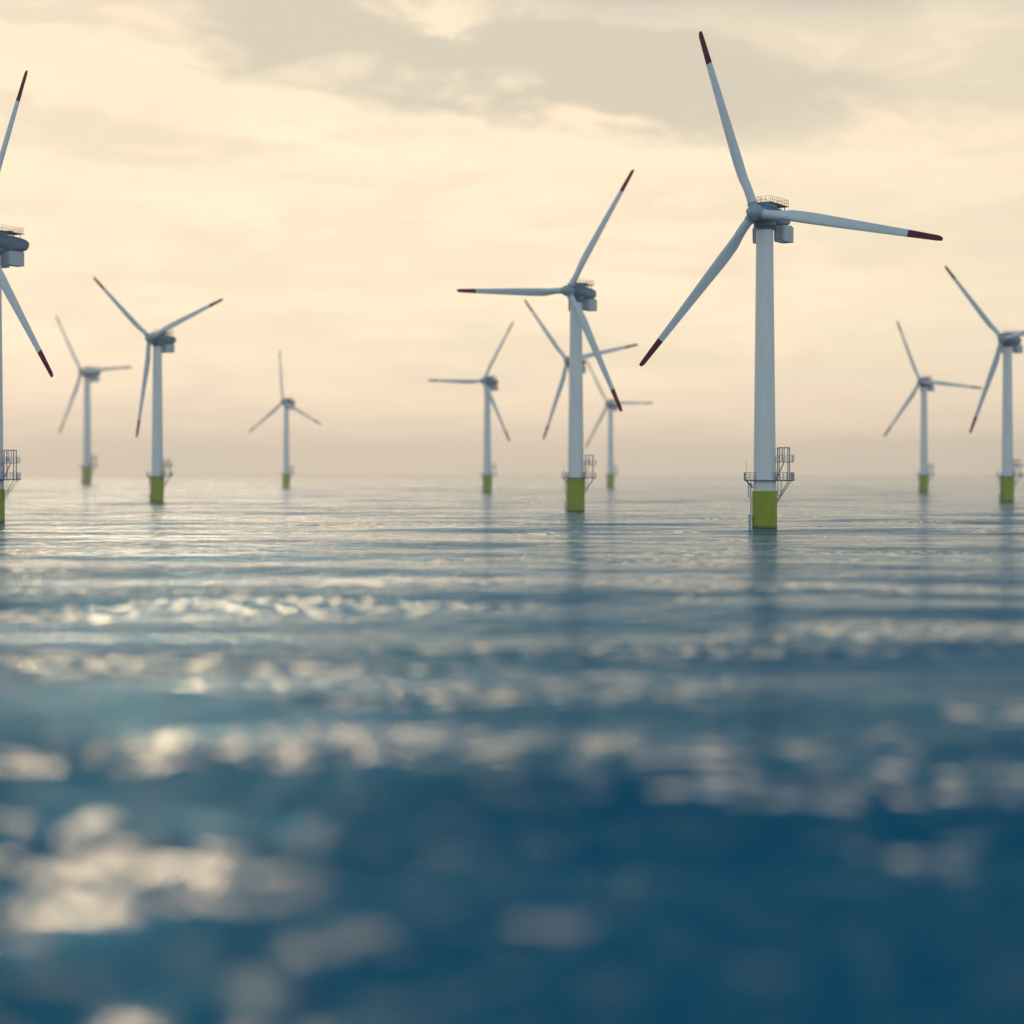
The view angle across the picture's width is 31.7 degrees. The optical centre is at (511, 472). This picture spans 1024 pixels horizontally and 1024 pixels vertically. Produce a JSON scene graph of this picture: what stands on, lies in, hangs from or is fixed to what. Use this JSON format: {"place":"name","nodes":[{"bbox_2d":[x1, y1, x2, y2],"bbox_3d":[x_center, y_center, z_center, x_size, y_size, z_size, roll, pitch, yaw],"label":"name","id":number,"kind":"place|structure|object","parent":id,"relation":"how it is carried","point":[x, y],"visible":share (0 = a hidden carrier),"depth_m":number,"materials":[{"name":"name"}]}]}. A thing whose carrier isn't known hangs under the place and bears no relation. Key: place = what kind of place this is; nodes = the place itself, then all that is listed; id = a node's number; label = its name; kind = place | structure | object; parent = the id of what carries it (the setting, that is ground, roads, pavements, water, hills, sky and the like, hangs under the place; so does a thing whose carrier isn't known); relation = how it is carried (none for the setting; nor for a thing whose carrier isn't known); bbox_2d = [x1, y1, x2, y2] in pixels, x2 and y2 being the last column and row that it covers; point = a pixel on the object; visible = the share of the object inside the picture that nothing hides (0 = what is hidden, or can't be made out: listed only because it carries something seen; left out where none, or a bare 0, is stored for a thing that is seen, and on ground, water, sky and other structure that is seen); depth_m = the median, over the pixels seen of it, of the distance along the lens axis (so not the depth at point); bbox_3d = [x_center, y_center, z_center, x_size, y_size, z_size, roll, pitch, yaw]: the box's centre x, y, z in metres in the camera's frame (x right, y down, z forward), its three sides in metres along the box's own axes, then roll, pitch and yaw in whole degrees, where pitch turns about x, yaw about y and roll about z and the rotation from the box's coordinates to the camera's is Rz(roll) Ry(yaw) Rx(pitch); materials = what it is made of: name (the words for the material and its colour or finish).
{"place":"outdoors","nodes":[
{"label":"outdoors","id":0,"kind":"place"},
{"bbox_2d":[0,475,1023,1023],"bbox_3d":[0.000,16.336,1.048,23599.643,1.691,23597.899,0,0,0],"label":"sea water","id":1,"kind":"structure","parent":0,"point":[464,749],"depth_m":102.25,"materials":[{"name":"blue liquid"}]},
{"bbox_2d":[0,70,52,522],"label":"wind turbine","id":2,"kind":"object","parent":1,"relation":"in","point":[13,248],"visible":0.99,"depth_m":574.45,"materials":[{"name":"paint"}]},
{"bbox_2d":[56,315,131,483],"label":"wind turbine","id":3,"kind":"object","parent":1,"relation":"in","point":[92,374],"visible":0.99,"depth_m":2463.62,"materials":[{"name":"paint"}]},
{"bbox_2d":[93,277,222,501],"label":"wind turbine","id":4,"kind":"object","parent":1,"relation":"in","point":[160,341],"visible":1,"depth_m":992.33,"materials":[{"name":"paint"}]},
{"bbox_2d":[249,350,320,486],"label":"wind turbine","id":5,"kind":"object","parent":1,"relation":"in","point":[288,404],"visible":0.99,"depth_m":1897.44,"materials":[{"name":"paint"}]},
{"bbox_2d":[428,321,513,491],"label":"wind turbine","id":6,"kind":"object","parent":1,"relation":"in","point":[490,383],"visible":0.99,"depth_m":1458.96,"materials":[{"name":"paint"}]},
{"bbox_2d":[457,169,633,511],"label":"wind turbine","id":7,"kind":"object","parent":1,"relation":"in","point":[580,296],"visible":0.97,"depth_m":733.82,"materials":[{"name":"paint"}]},
{"bbox_2d":[524,300,637,476],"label":"wind turbine","id":8,"kind":"object","parent":1,"relation":"in","point":[565,358],"visible":0.41,"depth_m":1201.70,"materials":[{"name":"paint"}]},
{"bbox_2d":[585,359,652,486],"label":"wind turbine","id":9,"kind":"object","parent":1,"relation":"in","point":[611,405],"visible":0.98,"depth_m":1936.41,"materials":[{"name":"paint"}]},
{"bbox_2d":[639,31,942,528],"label":"wind turbine","id":10,"kind":"object","parent":1,"relation":"in","point":[767,218],"visible":1,"depth_m":513.94,"materials":[{"name":"white paint"}]},
{"bbox_2d":[884,320,981,491],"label":"wind turbine","id":11,"kind":"object","parent":1,"relation":"in","point":[926,383],"visible":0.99,"depth_m":1470.59,"materials":[{"name":"paint"}]},
{"bbox_2d":[945,265,1023,500],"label":"wind turbine","id":12,"kind":"object","parent":1,"relation":"in","point":[1008,344],"visible":1,"depth_m":997.91,"materials":[{"name":"paint"}]},
{"bbox_2d":[0,0,1023,474],"label":"sky","id":13,"kind":"structure","parent":0,"point":[334,173],"materials":[{"name":"beige"}]}
]}

